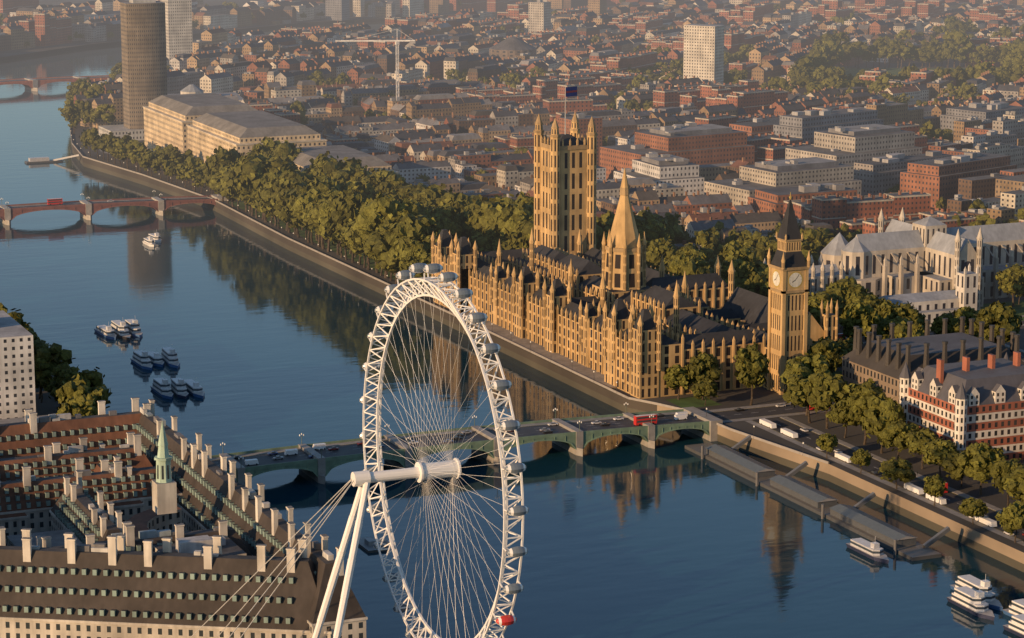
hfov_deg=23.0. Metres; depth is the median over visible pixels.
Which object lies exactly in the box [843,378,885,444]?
tree
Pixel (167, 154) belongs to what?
tree
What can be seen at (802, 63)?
tree
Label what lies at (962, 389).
whitehall blocks
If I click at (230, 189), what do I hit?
tree
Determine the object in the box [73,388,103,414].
tree
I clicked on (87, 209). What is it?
lambeth bridge
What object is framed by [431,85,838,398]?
palace of westminster
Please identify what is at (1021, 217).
tree
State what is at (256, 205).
tree
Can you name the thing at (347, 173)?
tree
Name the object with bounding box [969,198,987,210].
tree
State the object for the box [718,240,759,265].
tree
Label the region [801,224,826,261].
tree
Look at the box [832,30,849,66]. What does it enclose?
tree
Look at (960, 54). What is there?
tree
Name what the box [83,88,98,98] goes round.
tree
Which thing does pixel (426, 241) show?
tree
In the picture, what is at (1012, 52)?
tree
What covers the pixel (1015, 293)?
tree
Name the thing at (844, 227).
tree
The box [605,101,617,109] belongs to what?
tree
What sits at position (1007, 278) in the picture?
tree
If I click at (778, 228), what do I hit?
tree
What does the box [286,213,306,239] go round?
tree
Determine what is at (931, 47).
tree
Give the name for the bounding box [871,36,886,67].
tree
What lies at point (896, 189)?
tree
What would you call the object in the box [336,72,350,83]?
tree
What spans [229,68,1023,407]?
lawns
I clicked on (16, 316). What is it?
tree
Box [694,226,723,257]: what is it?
tree
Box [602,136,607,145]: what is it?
tree
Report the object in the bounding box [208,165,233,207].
tree
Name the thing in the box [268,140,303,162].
tree
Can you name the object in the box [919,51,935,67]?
tree
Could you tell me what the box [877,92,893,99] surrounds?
tree
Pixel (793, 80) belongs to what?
tree
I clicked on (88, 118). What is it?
tree
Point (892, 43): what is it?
tree
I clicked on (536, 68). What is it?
tree
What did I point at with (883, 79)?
tree
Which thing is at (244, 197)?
tree
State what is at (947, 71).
tree
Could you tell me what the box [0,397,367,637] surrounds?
county hall
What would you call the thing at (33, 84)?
vauxhall bridge
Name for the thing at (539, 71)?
tree
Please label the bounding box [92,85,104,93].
tree
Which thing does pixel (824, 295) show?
tree
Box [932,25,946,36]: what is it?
tree
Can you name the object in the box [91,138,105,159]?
tree
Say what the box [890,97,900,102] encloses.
tree
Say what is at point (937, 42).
tree
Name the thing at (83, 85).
tree
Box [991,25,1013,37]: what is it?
tree
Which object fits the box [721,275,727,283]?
tree
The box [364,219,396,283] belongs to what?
tree
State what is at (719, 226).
tree
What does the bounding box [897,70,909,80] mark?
tree
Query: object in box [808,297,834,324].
tree
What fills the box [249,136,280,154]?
tree
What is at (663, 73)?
tree
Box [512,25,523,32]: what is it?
tree
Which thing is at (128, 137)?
tree
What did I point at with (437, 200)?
tree
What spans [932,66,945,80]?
tree
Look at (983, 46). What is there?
tree
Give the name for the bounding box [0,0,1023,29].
city buildings
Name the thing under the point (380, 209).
tree
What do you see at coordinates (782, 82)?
tree
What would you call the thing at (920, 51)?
tree
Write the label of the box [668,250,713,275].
tree
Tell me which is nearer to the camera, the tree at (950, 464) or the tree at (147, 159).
the tree at (950, 464)
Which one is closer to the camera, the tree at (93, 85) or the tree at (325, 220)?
the tree at (325, 220)
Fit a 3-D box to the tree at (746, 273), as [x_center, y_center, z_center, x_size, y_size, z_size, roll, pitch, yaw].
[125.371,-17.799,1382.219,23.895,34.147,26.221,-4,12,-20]
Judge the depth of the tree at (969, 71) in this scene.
2463.75 m
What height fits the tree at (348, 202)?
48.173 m
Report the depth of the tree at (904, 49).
2762.12 m
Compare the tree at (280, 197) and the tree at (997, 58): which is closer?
the tree at (280, 197)
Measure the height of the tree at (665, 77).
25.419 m
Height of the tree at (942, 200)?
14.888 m
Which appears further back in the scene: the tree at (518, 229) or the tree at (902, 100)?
the tree at (902, 100)
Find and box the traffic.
[0,198,1023,541]
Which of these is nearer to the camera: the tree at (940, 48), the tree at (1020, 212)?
the tree at (1020, 212)
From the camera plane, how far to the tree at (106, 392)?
1125.91 m
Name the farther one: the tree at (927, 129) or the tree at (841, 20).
the tree at (841, 20)
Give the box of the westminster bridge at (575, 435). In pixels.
[212,402,722,486]
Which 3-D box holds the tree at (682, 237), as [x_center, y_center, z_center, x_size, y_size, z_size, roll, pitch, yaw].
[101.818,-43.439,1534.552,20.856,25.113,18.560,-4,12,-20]
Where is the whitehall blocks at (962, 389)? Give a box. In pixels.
[841,316,1023,460]
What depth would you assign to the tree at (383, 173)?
1657.45 m
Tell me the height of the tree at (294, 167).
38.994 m
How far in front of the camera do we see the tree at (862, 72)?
2482.78 m
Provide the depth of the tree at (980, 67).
2463.42 m
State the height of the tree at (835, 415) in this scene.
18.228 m
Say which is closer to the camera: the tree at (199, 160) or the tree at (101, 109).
the tree at (199, 160)
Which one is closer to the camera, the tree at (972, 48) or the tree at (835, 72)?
the tree at (835, 72)
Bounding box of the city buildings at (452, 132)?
[0,0,1023,264]
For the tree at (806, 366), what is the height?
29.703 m
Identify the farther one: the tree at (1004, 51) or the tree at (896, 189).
the tree at (1004, 51)
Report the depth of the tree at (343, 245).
1540.70 m
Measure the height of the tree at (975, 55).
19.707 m
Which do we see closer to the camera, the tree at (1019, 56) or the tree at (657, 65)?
the tree at (1019, 56)
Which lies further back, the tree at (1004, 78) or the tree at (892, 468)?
the tree at (1004, 78)
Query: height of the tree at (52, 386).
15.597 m
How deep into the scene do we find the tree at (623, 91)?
2328.21 m
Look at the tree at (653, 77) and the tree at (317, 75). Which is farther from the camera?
the tree at (653, 77)
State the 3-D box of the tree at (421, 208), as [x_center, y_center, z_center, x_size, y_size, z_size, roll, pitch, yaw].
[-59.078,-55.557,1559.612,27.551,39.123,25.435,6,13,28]
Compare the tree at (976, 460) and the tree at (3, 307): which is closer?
the tree at (976, 460)
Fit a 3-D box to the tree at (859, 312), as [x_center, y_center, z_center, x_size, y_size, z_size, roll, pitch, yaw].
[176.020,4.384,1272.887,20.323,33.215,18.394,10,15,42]
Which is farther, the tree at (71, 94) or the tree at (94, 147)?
the tree at (71, 94)
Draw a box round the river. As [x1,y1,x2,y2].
[0,18,1023,637]
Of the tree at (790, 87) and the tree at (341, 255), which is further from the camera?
the tree at (790, 87)
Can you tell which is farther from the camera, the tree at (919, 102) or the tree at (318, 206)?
the tree at (919, 102)
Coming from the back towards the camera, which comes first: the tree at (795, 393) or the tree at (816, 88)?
the tree at (816, 88)
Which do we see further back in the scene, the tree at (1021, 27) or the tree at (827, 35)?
the tree at (1021, 27)
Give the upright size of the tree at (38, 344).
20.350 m
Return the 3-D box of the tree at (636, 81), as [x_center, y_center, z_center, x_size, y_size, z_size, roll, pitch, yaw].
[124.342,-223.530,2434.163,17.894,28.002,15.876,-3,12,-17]
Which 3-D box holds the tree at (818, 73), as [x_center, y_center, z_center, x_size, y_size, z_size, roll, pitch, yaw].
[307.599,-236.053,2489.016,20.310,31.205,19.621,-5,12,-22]
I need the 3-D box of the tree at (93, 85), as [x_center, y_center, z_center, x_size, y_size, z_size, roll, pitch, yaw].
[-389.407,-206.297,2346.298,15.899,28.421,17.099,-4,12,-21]
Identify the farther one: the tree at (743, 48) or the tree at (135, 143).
the tree at (743, 48)
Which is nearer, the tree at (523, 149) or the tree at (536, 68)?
the tree at (523, 149)
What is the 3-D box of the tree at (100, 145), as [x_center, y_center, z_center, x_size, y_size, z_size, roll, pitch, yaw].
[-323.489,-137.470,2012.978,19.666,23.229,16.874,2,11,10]
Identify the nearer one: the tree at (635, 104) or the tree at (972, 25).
the tree at (635, 104)
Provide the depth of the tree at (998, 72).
2457.54 m
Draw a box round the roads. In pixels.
[89,126,1023,545]
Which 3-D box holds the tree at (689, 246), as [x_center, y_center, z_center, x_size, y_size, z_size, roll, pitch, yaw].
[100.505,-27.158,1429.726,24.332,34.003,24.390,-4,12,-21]
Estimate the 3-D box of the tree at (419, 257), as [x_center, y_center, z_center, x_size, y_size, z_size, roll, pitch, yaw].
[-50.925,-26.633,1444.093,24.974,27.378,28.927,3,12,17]
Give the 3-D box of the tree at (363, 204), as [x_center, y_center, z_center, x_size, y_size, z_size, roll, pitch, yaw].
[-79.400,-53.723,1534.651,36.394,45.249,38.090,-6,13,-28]
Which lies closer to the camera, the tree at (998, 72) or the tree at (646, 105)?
the tree at (646, 105)
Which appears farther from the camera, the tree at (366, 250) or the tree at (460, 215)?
the tree at (460, 215)
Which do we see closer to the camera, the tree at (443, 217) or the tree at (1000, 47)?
the tree at (443, 217)
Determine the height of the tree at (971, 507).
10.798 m
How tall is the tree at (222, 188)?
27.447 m
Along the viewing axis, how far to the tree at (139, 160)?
1937.22 m
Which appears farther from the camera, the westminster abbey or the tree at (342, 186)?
the tree at (342, 186)
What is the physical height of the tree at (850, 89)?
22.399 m
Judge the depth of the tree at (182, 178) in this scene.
1869.69 m
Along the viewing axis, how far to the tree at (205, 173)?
1798.09 m
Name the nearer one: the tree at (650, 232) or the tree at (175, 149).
the tree at (650, 232)
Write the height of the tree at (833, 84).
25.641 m
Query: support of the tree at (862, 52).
on the lawns at (695, 402)
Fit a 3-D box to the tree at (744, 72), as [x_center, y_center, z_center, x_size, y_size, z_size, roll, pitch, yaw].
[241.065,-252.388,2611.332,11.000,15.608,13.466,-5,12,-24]
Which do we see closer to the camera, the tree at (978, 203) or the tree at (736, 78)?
the tree at (978, 203)
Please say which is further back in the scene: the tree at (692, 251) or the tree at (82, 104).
the tree at (82, 104)
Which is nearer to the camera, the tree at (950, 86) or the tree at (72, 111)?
the tree at (72, 111)
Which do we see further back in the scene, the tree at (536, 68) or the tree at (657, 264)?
the tree at (536, 68)
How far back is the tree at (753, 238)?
1496.31 m
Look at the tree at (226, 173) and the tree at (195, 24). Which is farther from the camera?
the tree at (195, 24)
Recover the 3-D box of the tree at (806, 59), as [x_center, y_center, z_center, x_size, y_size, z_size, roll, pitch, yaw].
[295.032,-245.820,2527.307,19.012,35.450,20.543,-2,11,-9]
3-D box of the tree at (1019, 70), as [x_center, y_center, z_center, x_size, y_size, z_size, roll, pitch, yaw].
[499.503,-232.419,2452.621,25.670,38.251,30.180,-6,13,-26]
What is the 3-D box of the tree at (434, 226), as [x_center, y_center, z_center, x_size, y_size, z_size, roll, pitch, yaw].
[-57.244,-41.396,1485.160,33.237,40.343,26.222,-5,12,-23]
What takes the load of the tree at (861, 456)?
on the ground at (982, 540)
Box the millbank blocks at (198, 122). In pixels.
[99,0,1023,206]
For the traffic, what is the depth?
1095.35 m
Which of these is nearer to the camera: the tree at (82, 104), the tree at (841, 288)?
the tree at (841, 288)
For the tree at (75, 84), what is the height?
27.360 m
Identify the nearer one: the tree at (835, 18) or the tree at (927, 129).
the tree at (927, 129)
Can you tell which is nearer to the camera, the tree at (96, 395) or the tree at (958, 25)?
the tree at (96, 395)
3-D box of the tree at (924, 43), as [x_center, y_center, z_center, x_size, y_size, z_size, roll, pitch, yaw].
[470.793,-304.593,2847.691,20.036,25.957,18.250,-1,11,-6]
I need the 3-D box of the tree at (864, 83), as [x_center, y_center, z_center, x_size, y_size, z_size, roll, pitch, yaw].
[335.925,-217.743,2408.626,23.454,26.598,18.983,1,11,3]
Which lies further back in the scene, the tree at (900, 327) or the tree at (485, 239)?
the tree at (485, 239)
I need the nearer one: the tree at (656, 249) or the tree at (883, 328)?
the tree at (883, 328)
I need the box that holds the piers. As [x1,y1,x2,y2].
[24,154,950,560]
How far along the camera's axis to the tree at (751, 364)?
1168.70 m
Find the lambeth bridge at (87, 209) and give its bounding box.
[0,191,226,224]
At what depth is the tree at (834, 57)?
2689.69 m
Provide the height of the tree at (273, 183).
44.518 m
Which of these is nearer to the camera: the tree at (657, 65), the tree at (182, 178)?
the tree at (182, 178)
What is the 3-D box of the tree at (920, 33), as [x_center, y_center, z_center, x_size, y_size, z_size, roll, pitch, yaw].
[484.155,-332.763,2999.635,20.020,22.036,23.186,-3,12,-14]
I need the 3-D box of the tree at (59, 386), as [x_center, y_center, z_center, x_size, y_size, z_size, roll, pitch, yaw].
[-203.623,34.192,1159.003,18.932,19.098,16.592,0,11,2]
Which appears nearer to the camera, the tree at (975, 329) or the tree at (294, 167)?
the tree at (975, 329)
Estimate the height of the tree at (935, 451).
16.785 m
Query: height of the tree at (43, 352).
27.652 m
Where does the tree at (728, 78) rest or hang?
on the ground at (982, 540)
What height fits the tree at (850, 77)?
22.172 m
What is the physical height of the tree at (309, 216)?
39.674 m
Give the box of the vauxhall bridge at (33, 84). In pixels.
[0,75,108,90]
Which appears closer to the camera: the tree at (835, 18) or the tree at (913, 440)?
the tree at (913, 440)
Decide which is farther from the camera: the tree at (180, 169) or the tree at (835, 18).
the tree at (835, 18)
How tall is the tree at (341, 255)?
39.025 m
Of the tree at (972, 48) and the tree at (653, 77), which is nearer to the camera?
the tree at (653, 77)
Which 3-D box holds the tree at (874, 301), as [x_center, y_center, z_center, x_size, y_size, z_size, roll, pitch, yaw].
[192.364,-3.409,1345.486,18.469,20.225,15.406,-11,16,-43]
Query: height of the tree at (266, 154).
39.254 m
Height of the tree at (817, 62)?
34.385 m
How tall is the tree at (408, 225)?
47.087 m
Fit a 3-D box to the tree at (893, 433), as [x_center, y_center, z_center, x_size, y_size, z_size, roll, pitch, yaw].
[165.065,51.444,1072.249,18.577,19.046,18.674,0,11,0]
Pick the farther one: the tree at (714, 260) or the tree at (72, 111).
the tree at (72, 111)
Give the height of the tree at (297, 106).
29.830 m
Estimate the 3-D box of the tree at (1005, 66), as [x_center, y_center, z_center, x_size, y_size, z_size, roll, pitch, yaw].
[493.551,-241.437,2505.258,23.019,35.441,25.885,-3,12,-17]
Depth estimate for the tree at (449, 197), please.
1570.20 m
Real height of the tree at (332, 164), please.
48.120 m
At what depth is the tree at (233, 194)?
1748.68 m
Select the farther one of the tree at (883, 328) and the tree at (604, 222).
the tree at (604, 222)
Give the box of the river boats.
[94,233,1023,637]
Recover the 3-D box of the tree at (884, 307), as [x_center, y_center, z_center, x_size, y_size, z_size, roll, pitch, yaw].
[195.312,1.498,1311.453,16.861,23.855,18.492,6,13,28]
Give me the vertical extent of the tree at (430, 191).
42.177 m
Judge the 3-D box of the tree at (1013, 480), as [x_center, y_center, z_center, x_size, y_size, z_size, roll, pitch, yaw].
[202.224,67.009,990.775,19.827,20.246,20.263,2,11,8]
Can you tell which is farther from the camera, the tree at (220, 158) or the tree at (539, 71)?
the tree at (539, 71)
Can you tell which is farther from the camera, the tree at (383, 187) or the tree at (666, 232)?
the tree at (383, 187)
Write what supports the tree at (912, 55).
on the lawns at (695, 402)
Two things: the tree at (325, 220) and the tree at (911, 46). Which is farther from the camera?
the tree at (911, 46)
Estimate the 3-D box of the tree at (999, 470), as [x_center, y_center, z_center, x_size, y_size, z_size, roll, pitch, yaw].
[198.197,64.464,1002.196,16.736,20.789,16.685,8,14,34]
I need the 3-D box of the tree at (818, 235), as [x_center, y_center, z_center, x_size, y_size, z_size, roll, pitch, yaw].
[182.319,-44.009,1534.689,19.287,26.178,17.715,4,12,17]
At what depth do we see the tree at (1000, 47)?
2775.54 m
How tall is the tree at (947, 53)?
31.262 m
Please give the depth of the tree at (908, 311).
1281.81 m
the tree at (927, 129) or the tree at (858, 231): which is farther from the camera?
the tree at (927, 129)
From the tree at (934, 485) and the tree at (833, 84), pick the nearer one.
the tree at (934, 485)
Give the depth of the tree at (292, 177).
1647.09 m
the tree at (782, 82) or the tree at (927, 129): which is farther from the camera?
the tree at (782, 82)
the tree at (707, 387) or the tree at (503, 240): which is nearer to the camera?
the tree at (707, 387)
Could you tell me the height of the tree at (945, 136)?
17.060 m
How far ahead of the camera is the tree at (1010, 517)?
948.24 m
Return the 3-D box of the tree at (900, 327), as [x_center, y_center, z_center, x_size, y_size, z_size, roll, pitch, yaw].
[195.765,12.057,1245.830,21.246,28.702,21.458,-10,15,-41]
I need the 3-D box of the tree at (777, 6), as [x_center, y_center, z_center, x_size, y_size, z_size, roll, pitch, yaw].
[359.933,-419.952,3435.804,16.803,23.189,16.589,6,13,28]
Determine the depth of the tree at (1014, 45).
2698.27 m
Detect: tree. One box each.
[0,13,4,24]
[0,303,7,312]
[7,308,33,330]
[30,332,39,353]
[33,339,50,358]
[34,343,60,398]
[34,343,75,399]
[35,370,53,402]
[45,377,57,401]
[50,375,66,395]
[51,362,80,385]
[53,374,94,410]
[56,396,87,415]
[57,367,79,383]
[58,97,87,117]
[64,104,80,133]
[66,86,82,99]
[66,88,83,99]
[67,81,86,90]
[68,116,80,133]
[69,396,97,415]
[73,367,104,390]
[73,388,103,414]
[75,100,91,127]
[79,129,92,155]
[80,80,90,88]
[81,107,101,128]
[82,108,93,124]
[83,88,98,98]
[85,127,106,157]
[85,382,111,409]
[86,83,100,90]
[90,104,115,124]
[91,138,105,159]
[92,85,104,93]
[95,133,113,161]
[101,132,124,163]
[108,67,121,75]
[109,147,120,164]
[110,61,121,70]
[113,139,137,168]
[121,133,131,161]
[124,140,144,170]
[128,144,146,172]
[136,150,152,174]
[141,152,158,176]
[144,143,160,153]
[151,157,166,178]
[153,148,163,155]
[156,148,176,180]
[162,158,178,182]
[163,144,179,176]
[168,149,196,180]
[168,165,179,185]
[175,164,189,186]
[178,154,198,189]
[179,155,205,191]
[192,20,198,30]
[192,172,204,192]
[194,157,203,162]
[200,161,223,201]
[206,145,243,203]
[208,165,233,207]
[214,165,226,193]
[219,162,247,211]
[219,181,238,209]
[226,149,291,221]
[228,167,252,215]
[230,169,250,213]
[237,193,263,219]
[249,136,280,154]
[250,189,271,224]
[251,188,276,225]
[258,149,271,157]
[258,178,287,230]
[258,198,279,228]
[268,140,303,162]
[268,167,304,232]
[272,182,305,237]
[274,168,313,234]
[282,193,309,242]
[283,180,317,244]
[286,184,342,246]
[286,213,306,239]
[287,100,306,118]
[287,160,301,171]
[295,178,339,248]
[296,192,330,251]
[300,12,306,20]
[300,116,306,124]
[307,68,325,84]
[307,172,347,242]
[308,161,340,181]
[309,150,363,175]
[315,192,338,254]
[317,210,342,257]
[318,191,360,259]
[321,93,332,97]
[324,76,335,84]
[329,186,368,262]
[331,221,360,264]
[332,159,371,185]
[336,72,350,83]
[337,220,369,269]
[348,175,376,199]
[348,217,365,267]
[352,192,417,277]
[352,221,378,272]
[354,194,386,218]
[363,167,400,187]
[364,108,375,116]
[364,217,429,281]
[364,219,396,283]
[366,251,382,275]
[373,174,411,198]
[383,182,426,200]
[389,210,435,286]
[392,229,430,292]
[399,216,439,228]
[399,250,430,291]
[400,113,408,118]
[401,232,439,268]
[411,198,431,217]
[413,183,452,202]
[415,193,442,207]
[416,174,430,181]
[416,199,434,206]
[419,203,461,239]
[432,190,475,207]
[445,68,462,79]
[446,198,466,215]
[455,205,473,236]
[460,69,467,79]
[461,201,485,243]
[462,194,501,235]
[464,175,473,180]
[470,229,499,251]
[475,169,487,173]
[475,191,533,237]
[478,75,490,83]
[485,147,497,151]
[486,203,512,231]
[490,236,510,250]
[494,197,533,239]
[499,73,511,82]
[503,72,522,87]
[504,221,529,249]
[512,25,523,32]
[513,211,533,247]
[514,147,529,153]
[529,66,541,73]
[535,68,547,75]
[590,35,600,42]
[596,210,614,250]
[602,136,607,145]
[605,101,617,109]
[613,89,626,104]
[623,99,633,109]
[627,68,640,73]
[628,98,641,110]
[632,74,649,88]
[633,45,638,52]
[633,212,658,240]
[638,206,684,243]
[643,44,656,50]
[643,101,655,109]
[645,68,660,81]
[645,215,674,243]
[646,237,676,267]
[652,62,667,71]
[652,257,672,269]
[653,46,670,54]
[656,262,670,274]
[657,76,673,81]
[659,68,670,77]
[663,364,692,399]
[667,58,683,76]
[667,72,678,78]
[668,246,713,267]
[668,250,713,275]
[671,243,708,261]
[675,230,690,243]
[685,224,721,244]
[685,350,720,399]
[690,378,718,404]
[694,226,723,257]
[700,245,714,259]
[704,218,724,231]
[709,255,722,264]
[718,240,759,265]
[721,256,763,291]
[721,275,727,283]
[723,71,733,83]
[723,227,751,245]
[724,51,729,62]
[726,52,732,70]
[728,68,741,76]
[732,53,742,61]
[733,73,746,83]
[734,341,769,404]
[737,43,754,61]
[741,69,748,76]
[742,231,768,250]
[751,245,766,263]
[753,235,773,253]
[753,261,768,296]
[764,240,777,261]
[767,222,800,235]
[768,76,788,89]
[774,4,780,9]
[780,85,792,91]
[780,352,831,415]
[782,371,813,422]
[787,56,813,78]
[789,74,810,84]
[791,67,808,77]
[793,76,814,88]
[796,55,821,66]
[797,49,823,62]
[798,57,815,68]
[800,228,825,249]
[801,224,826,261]
[804,84,819,94]
[806,82,823,93]
[806,369,848,428]
[807,43,830,56]
[807,335,848,372]
[808,291,842,316]
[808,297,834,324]
[812,31,833,45]
[812,65,831,80]
[816,433,837,457]
[817,227,834,247]
[820,77,842,88]
[822,38,844,58]
[824,66,845,81]
[825,276,865,327]
[826,81,842,88]
[826,398,859,437]
[827,50,841,65]
[830,16,839,22]
[830,220,856,242]
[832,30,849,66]
[835,336,862,343]
[838,16,847,24]
[838,298,880,340]
[841,73,853,79]
[842,79,857,87]
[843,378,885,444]
[844,39,868,68]
[845,284,872,305]
[846,87,856,93]
[847,11,854,18]
[847,342,852,351]
[849,229,862,240]
[849,448,872,473]
[851,78,871,86]
[859,68,872,74]
[860,45,872,67]
[860,392,906,453]
[863,295,886,308]
[867,48,881,67]
[867,82,883,92]
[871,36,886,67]
[871,73,889,88]
[871,316,891,339]
[874,299,898,317]
[876,418,918,458]
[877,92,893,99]
[878,37,900,67]
[878,45,894,68]
[878,457,917,488]
[885,187,898,192]
[885,314,924,338]
[886,71,896,79]
[887,39,909,67]
[887,301,925,324]
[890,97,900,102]
[892,44,909,68]
[896,29,911,39]
[896,91,909,103]
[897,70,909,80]
[901,63,919,80]
[903,50,914,65]
[903,427,937,468]
[908,41,918,65]
[913,32,924,35]
[915,48,929,67]
[915,100,925,105]
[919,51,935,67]
[919,120,935,138]
[920,39,935,48]
[921,43,937,67]
[921,437,958,477]
[923,474,947,505]
[928,51,945,67]
[929,96,943,104]
[930,311,965,334]
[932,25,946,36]
[932,38,942,46]
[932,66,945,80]
[934,127,952,140]
[935,133,949,141]
[935,196,946,208]
[936,67,953,79]
[937,46,946,67]
[938,41,958,67]
[941,80,962,97]
[942,451,970,486]
[943,29,972,67]
[944,15,957,29]
[948,20,967,34]
[950,65,966,85]
[952,211,974,226]
[953,306,978,325]
[955,46,968,65]
[956,79,962,86]
[957,329,978,336]
[957,442,1007,494]
[958,81,978,99]
[958,496,988,523]
[962,40,974,67]
[963,64,976,82]
[964,17,975,30]
[965,323,978,332]
[967,51,980,63]
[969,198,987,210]
[972,60,995,77]
[972,213,995,225]
[973,300,1022,343]
[974,43,989,61]
[980,45,996,61]
[981,45,1000,61]
[988,456,1023,505]
[989,69,1011,83]
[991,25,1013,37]
[992,73,1009,84]
[993,55,1001,65]
[994,263,1023,306]
[995,500,1023,542]
[996,45,1009,64]
[996,59,1010,70]
[997,43,1005,54]
[1000,466,1023,500]
[1003,41,1023,50]
[1003,219,1017,222]
[1004,47,1020,61]
[1009,63,1023,80]
[1010,51,1023,61]
[1011,54,1023,63]
[1011,59,1023,73]
[1011,281,1023,304]
[1014,208,1023,216]
[1015,215,1023,222]
[1015,481,1023,500]
[1018,23,1023,32]
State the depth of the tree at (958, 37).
2768.40 m
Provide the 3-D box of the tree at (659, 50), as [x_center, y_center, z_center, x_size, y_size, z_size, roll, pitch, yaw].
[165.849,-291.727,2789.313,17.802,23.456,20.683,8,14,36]
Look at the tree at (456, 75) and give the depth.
2523.00 m
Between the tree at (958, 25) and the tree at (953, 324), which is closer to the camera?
the tree at (953, 324)
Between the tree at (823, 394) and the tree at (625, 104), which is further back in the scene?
the tree at (625, 104)
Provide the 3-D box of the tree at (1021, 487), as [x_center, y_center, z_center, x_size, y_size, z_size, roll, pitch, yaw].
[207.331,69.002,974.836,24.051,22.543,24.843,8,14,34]
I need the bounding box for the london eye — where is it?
[190,263,528,637]
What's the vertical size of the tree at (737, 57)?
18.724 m
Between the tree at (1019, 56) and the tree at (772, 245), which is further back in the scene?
the tree at (1019, 56)
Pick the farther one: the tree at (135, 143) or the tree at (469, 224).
the tree at (135, 143)
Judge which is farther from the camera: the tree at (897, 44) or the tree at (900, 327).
the tree at (897, 44)
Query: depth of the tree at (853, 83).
2391.45 m
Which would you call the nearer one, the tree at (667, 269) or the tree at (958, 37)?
the tree at (667, 269)
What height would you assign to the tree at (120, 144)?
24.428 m
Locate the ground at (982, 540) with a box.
[0,0,1023,571]
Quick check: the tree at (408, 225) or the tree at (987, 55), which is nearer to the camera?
the tree at (408, 225)
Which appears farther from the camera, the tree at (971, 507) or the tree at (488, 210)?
the tree at (488, 210)
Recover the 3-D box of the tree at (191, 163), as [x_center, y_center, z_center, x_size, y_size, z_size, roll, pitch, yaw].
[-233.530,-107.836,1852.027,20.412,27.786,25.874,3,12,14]
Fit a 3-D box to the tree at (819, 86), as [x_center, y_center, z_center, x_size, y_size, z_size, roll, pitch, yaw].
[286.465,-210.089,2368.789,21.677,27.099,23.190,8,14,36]
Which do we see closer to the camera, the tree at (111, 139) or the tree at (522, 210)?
the tree at (522, 210)
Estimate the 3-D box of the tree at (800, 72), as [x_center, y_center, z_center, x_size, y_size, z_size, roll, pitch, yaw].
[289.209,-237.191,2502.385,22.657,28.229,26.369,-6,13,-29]
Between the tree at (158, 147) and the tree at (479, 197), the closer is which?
the tree at (479, 197)
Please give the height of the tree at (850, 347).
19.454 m
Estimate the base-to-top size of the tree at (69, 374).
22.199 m
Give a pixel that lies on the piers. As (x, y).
(860, 522)
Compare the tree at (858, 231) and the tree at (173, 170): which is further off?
the tree at (173, 170)
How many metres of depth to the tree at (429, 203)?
1582.83 m
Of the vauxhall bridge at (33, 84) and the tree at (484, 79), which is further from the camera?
the vauxhall bridge at (33, 84)
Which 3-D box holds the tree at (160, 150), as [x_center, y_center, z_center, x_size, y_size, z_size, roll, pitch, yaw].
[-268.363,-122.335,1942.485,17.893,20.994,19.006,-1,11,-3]
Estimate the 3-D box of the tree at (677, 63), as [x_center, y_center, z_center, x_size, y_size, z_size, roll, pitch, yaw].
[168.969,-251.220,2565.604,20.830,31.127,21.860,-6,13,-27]
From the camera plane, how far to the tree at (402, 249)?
1442.41 m
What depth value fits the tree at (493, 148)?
1938.15 m
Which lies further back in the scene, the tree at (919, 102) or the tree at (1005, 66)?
the tree at (1005, 66)
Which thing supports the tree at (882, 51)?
on the lawns at (695, 402)
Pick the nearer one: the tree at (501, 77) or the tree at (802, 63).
the tree at (501, 77)
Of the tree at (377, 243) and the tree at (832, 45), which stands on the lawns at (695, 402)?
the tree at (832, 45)
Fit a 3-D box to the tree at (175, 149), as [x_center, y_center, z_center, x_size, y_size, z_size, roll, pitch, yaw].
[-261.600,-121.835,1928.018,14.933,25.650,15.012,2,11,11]
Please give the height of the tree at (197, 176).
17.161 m
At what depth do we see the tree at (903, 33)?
2905.97 m
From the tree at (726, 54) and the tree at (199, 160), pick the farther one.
the tree at (726, 54)
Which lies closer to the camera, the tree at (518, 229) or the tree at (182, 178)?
the tree at (518, 229)
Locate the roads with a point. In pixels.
(809, 438)
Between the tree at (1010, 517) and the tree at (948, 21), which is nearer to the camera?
the tree at (1010, 517)
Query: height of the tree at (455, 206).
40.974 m
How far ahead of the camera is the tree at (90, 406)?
1099.92 m
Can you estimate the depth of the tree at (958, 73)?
2457.05 m
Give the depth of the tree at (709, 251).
1484.69 m
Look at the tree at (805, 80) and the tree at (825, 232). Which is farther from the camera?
the tree at (805, 80)
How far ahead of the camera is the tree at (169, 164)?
1891.69 m
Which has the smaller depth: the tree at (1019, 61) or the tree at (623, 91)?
the tree at (623, 91)
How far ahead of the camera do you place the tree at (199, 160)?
1877.89 m
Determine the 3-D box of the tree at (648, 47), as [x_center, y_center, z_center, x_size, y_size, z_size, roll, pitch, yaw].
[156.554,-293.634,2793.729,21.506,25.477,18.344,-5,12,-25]
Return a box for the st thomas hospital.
[0,310,74,423]
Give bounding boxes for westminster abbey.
[763,207,1023,326]
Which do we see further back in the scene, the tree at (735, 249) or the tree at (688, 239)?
the tree at (688, 239)
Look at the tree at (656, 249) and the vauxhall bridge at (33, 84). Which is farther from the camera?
the vauxhall bridge at (33, 84)
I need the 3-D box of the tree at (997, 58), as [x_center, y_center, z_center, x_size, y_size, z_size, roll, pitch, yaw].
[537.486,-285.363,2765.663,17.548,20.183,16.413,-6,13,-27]

